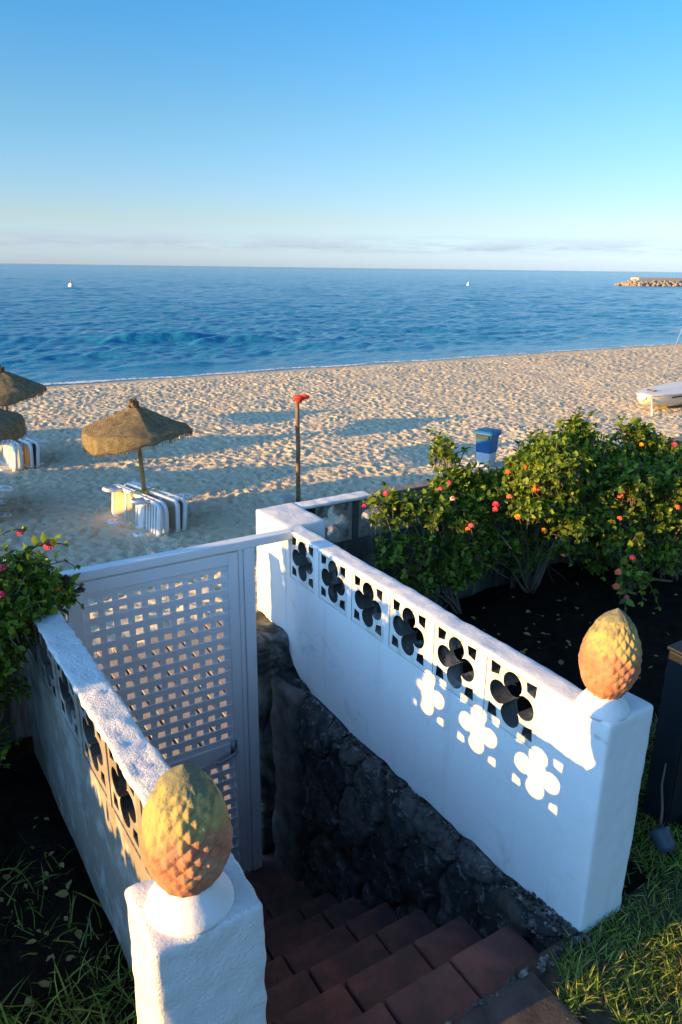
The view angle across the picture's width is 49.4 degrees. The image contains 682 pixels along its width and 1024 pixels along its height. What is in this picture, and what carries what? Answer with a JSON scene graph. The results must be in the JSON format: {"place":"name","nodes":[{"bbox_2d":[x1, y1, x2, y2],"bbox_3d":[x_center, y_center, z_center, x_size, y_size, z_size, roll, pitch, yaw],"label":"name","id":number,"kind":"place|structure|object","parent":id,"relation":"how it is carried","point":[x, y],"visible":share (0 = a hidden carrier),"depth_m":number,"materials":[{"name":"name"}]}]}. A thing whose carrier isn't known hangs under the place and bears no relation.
{"place":"outdoors","nodes":[
{"label":"outdoors","id":0,"kind":"place"},
{"bbox_2d":[0,736,136,1023],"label":"garden ground","id":1,"kind":"structure","parent":0,"point":[26,796],"depth_m":2.54,"materials":[{"name":"soil"}]},
{"bbox_2d":[0,526,85,768],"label":"lantana bush","id":2,"kind":"object","parent":1,"relation":"on","point":[30,594],"visible":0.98,"depth_m":2.79,"materials":[{"name":"green plant"}]},
{"bbox_2d":[0,829,136,1023],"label":"long grass","id":3,"kind":"structure","parent":1,"relation":"on","point":[6,1019],"depth_m":2.21,"materials":[{"name":"green plant"}]},
{"bbox_2d":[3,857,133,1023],"bbox_3d":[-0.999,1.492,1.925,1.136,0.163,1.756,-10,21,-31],"label":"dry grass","id":4,"kind":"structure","parent":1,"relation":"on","point":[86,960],"depth_m":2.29,"materials":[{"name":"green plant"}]},
{"bbox_2d":[0,566,677,1023],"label":"fallen leaves","id":5,"kind":"object","parent":1,"relation":"on","point":[68,958],"visible":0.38,"depth_m":2.60,"materials":[{"name":"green plant"}]},
{"bbox_2d":[0,344,681,786],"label":"beach","id":6,"kind":"structure","parent":0,"point":[230,464],"depth_m":21.99,"materials":[{"name":"beige sand"}]},
{"bbox_2d":[0,474,5,515],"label":"sun lounger","id":7,"kind":"object","parent":6,"relation":"on","point":[2,514],"visible":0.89,"depth_m":14.20,"materials":[{"name":"white plastic"}]},
{"bbox_2d":[0,473,13,518],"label":"sun lounger","id":8,"kind":"object","parent":6,"relation":"on","point":[6,488],"visible":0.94,"depth_m":14.15,"materials":[{"name":"white plastic"}]},
{"bbox_2d":[0,440,17,471],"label":"sun lounger","id":9,"kind":"object","parent":6,"relation":"on","point":[8,455],"visible":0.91,"depth_m":17.32,"materials":[{"name":"white plastic"}]},
{"bbox_2d":[0,439,23,470],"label":"sun lounger","id":10,"kind":"object","parent":6,"relation":"on","point":[20,457],"visible":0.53,"depth_m":17.19,"materials":[{"name":"white plastic"}]},
{"bbox_2d":[0,408,27,445],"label":"beach umbrella","id":11,"kind":"object","parent":6,"relation":"on","point":[12,425],"visible":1,"depth_m":13.74,"materials":[{"name":"brown plant"}]},
{"bbox_2d":[0,559,31,742],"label":"boundary wall","id":12,"kind":"structure","parent":6,"relation":"on","point":[17,712],"depth_m":3.40,"materials":[{"name":"white paint"}]},
{"bbox_2d":[0,365,46,410],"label":"beach umbrella","id":13,"kind":"object","parent":6,"relation":"on","point":[14,388],"visible":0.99,"depth_m":16.97,"materials":[{"name":"brown plant"}]},
{"bbox_2d":[15,438,40,468],"bbox_3d":[-7.717,-1.526,18.015,0.376,0.674,1.804,-13,23,-42],"label":"sun lounger","id":14,"kind":"object","parent":6,"relation":"on","point":[27,452],"visible":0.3,"depth_m":17.47,"materials":[{"name":"white plastic"}]},
{"bbox_2d":[24,432,47,467],"bbox_3d":[-7.631,-1.541,18.101,0.376,0.674,1.804,-9,19,-45],"label":"sun lounger","id":15,"kind":"object","parent":6,"relation":"on","point":[36,454],"visible":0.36,"depth_m":17.49,"materials":[{"name":"white plastic"}]},
{"bbox_2d":[102,484,162,536],"bbox_3d":[-3.882,-0.003,13.562,0.376,0.674,1.804,-9,20,-43],"label":"sun lounger","id":16,"kind":"object","parent":6,"relation":"on","point":[126,506],"visible":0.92,"depth_m":13.59,"materials":[{"name":"white plastic"}]},
{"bbox_2d":[79,398,192,494],"bbox_3d":[-3.706,-0.785,13.604,1.984,2.661,1.974,-10,21,-31],"label":"beach umbrella","id":17,"kind":"object","parent":6,"relation":"on","point":[134,425],"visible":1,"depth_m":12.83,"materials":[{"name":"brown plant"}]},
{"bbox_2d":[129,486,159,494],"bbox_3d":[-3.615,-0.336,13.686,0.182,0.162,0.655,16,23,38],"label":"tie cord","id":18,"kind":"object","parent":17,"relation":"attached to","point":[144,491],"visible":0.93,"depth_m":13.64,"materials":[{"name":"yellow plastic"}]},
{"bbox_2d":[107,484,168,534],"bbox_3d":[-3.813,-0.015,13.629,1.804,0.674,0.376,18,23,42],"label":"sun lounger","id":19,"kind":"object","parent":6,"relation":"on","point":[165,518],"visible":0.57,"depth_m":13.21,"materials":[{"name":"white plastic"}]},
{"bbox_2d":[124,482,185,531],"bbox_3d":[-3.463,-0.115,13.980,1.804,0.674,0.376,17,22,40],"label":"sun lounger","id":20,"kind":"object","parent":6,"relation":"on","point":[174,514],"visible":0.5,"depth_m":13.46,"materials":[{"name":"white plastic"}]},
{"bbox_2d":[131,481,193,530],"bbox_3d":[-3.383,-0.132,14.071,1.804,0.674,0.376,16,17,39],"label":"sun lounger","id":21,"kind":"object","parent":6,"relation":"on","point":[183,503],"visible":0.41,"depth_m":13.48,"materials":[{"name":"white plastic"}]},
{"bbox_2d":[94,608,258,817],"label":"boardwalk","id":22,"kind":"structure","parent":6,"relation":"on","point":[172,684],"depth_m":6.00,"materials":[{"name":"brown wood"}]},
{"bbox_2d":[277,494,294,504],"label":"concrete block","id":23,"kind":"structure","parent":6,"relation":"on","point":[285,499],"depth_m":14.93,"materials":[{"name":"white concrete"}]},
{"bbox_2d":[293,394,308,501],"bbox_3d":[-0.809,-1.086,14.887,0.302,2.573,0.250,-10,21,-31],"label":"wooden post","id":24,"kind":"object","parent":6,"relation":"on","point":[298,399],"visible":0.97,"depth_m":14.71,"materials":[{"name":"brown wood"}]},
{"bbox_2d":[243,851,582,1023],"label":"garden steps","id":25,"kind":"structure","parent":6,"relation":"on","point":[330,960],"depth_m":2.65,"materials":[{"name":"red tile"}]},
{"bbox_2d":[21,605,170,981],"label":"parapet wall","id":26,"kind":"structure","parent":25,"relation":"on","point":[105,767],"depth_m":2.37,"materials":[{"name":"paint"}]},
{"bbox_2d":[125,852,266,1023],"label":"gate pillar","id":27,"kind":"structure","parent":25,"relation":"on","point":[216,975],"depth_m":1.52,"materials":[{"name":"white paint"}]},
{"bbox_2d":[139,763,233,937],"bbox_3d":[-0.310,0.649,1.488,0.186,0.335,0.184,13,22,33],"label":"pine cone finial","id":28,"kind":"object","parent":27,"relation":"on","point":[185,834],"visible":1,"depth_m":1.43,"materials":[{"name":"orange ceramic"}]},
{"bbox_2d":[256,503,590,973],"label":"parapet wall","id":29,"kind":"structure","parent":25,"relation":"on","point":[404,772],"depth_m":3.12,"materials":[{"name":"white paint"}]},
{"bbox_2d":[59,528,292,870],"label":"garden gate","id":30,"kind":"structure","parent":29,"relation":"attached to","point":[233,563],"depth_m":3.59,"materials":[{"name":"white paint"}]},
{"bbox_2d":[473,427,501,468],"bbox_3d":[3.576,-1.563,18.092,0.597,0.955,0.550,14,23,35],"label":"litter bin","id":31,"kind":"object","parent":6,"relation":"on","point":[487,438],"visible":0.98,"depth_m":17.93,"materials":[{"name":"blue plastic"}]},
{"bbox_2d":[294,436,681,612],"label":"boundary wall","id":32,"kind":"structure","parent":6,"relation":"on","point":[349,533],"depth_m":4.38,"materials":[{"name":"paint"}]},
{"bbox_2d":[636,330,681,416],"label":"dinghy","id":33,"kind":"object","parent":6,"relation":"on","point":[667,394],"visible":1,"depth_m":25.45,"materials":[{"name":"plastic"}]},
{"bbox_2d":[0,263,681,386],"bbox_3d":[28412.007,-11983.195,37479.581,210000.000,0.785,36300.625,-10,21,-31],"label":"sea","id":34,"kind":"structure","parent":0,"point":[105,322],"depth_m":74.89,"materials":[{"name":"liquid"}]},
{"bbox_2d":[41,342,679,384],"bbox_3d":[8.703,-9.025,42.542,58.860,0.052,0.902,-10,21,-31],"label":"surf foam","id":35,"kind":"object","parent":34,"relation":"on","point":[294,367],"visible":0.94,"depth_m":35.08,"materials":[{"name":"white"}]},
{"bbox_2d":[614,277,681,285],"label":"breakwater","id":36,"kind":"object","parent":34,"relation":"in","point":[640,281],"visible":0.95,"depth_m":257.94,"materials":[{"name":"stone"}]},
{"bbox_2d":[0,0,681,271],"label":"sky","id":37,"kind":"structure","parent":0,"point":[400,134],"materials":[{"name":"blue"}]},
{"bbox_2d":[408,537,681,898],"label":"garden ground","id":38,"kind":"structure","parent":0,"point":[591,597],"depth_m":4.53,"materials":[{"name":"soil"}]},
{"bbox_2d":[362,426,511,613],"bbox_3d":[0.544,0.123,4.327,1.161,1.244,0.630,-10,21,-31],"label":"lantana bush","id":39,"kind":"object","parent":38,"relation":"on","point":[454,564],"visible":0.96,"depth_m":4.21,"materials":[{"name":"green plant"}]},
{"bbox_2d":[438,406,627,593],"bbox_3d":[1.146,-0.007,4.713,1.346,1.304,1.163,-10,21,-31],"label":"lantana bush","id":40,"kind":"object","parent":38,"relation":"on","point":[542,479],"visible":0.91,"depth_m":4.40,"materials":[{"name":"green plant"}]},
{"bbox_2d":[546,692,652,933],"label":"gate pillar","id":41,"kind":"structure","parent":38,"relation":"on","point":[601,777],"depth_m":2.31,"materials":[{"name":"white paint"}]},
{"bbox_2d":[576,608,641,721],"bbox_3d":[0.794,0.434,2.186,0.174,0.335,0.179,-9,21,-27],"label":"pine cone finial","id":42,"kind":"object","parent":41,"relation":"on","point":[610,657],"visible":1,"depth_m":2.13,"materials":[{"name":"orange ceramic"}]},
{"bbox_2d":[568,413,681,616],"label":"lantana bush","id":43,"kind":"object","parent":38,"relation":"on","point":[647,508],"visible":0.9,"depth_m":4.60,"materials":[{"name":"green plant"}]},
{"bbox_2d":[641,640,681,831],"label":"utility box","id":44,"kind":"object","parent":38,"relation":"on","point":[667,746],"visible":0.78,"depth_m":2.78,"materials":[{"name":"black paint"}]},
{"bbox_2d":[668,747,681,820],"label":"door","id":45,"kind":"structure","parent":44,"relation":"in","point":[676,804],"depth_m":2.82,"materials":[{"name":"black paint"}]},
{"bbox_2d":[648,763,675,852],"bbox_3d":[1.176,1.096,2.724,0.085,0.281,0.173,-1,18,-4],"label":"garden spotlight","id":46,"kind":"object","parent":38,"relation":"on","point":[662,839],"visible":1,"depth_m":2.70,"materials":[{"name":"plastic"}]},
{"bbox_2d":[514,713,681,1023],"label":"lawn ground","id":47,"kind":"structure","parent":0,"point":[548,976],"depth_m":2.31,"materials":[{"name":"green plant"}]},
{"bbox_2d":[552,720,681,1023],"bbox_3d":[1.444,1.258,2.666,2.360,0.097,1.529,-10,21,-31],"label":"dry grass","id":48,"kind":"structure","parent":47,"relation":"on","point":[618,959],"depth_m":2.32,"materials":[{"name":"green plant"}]}
]}

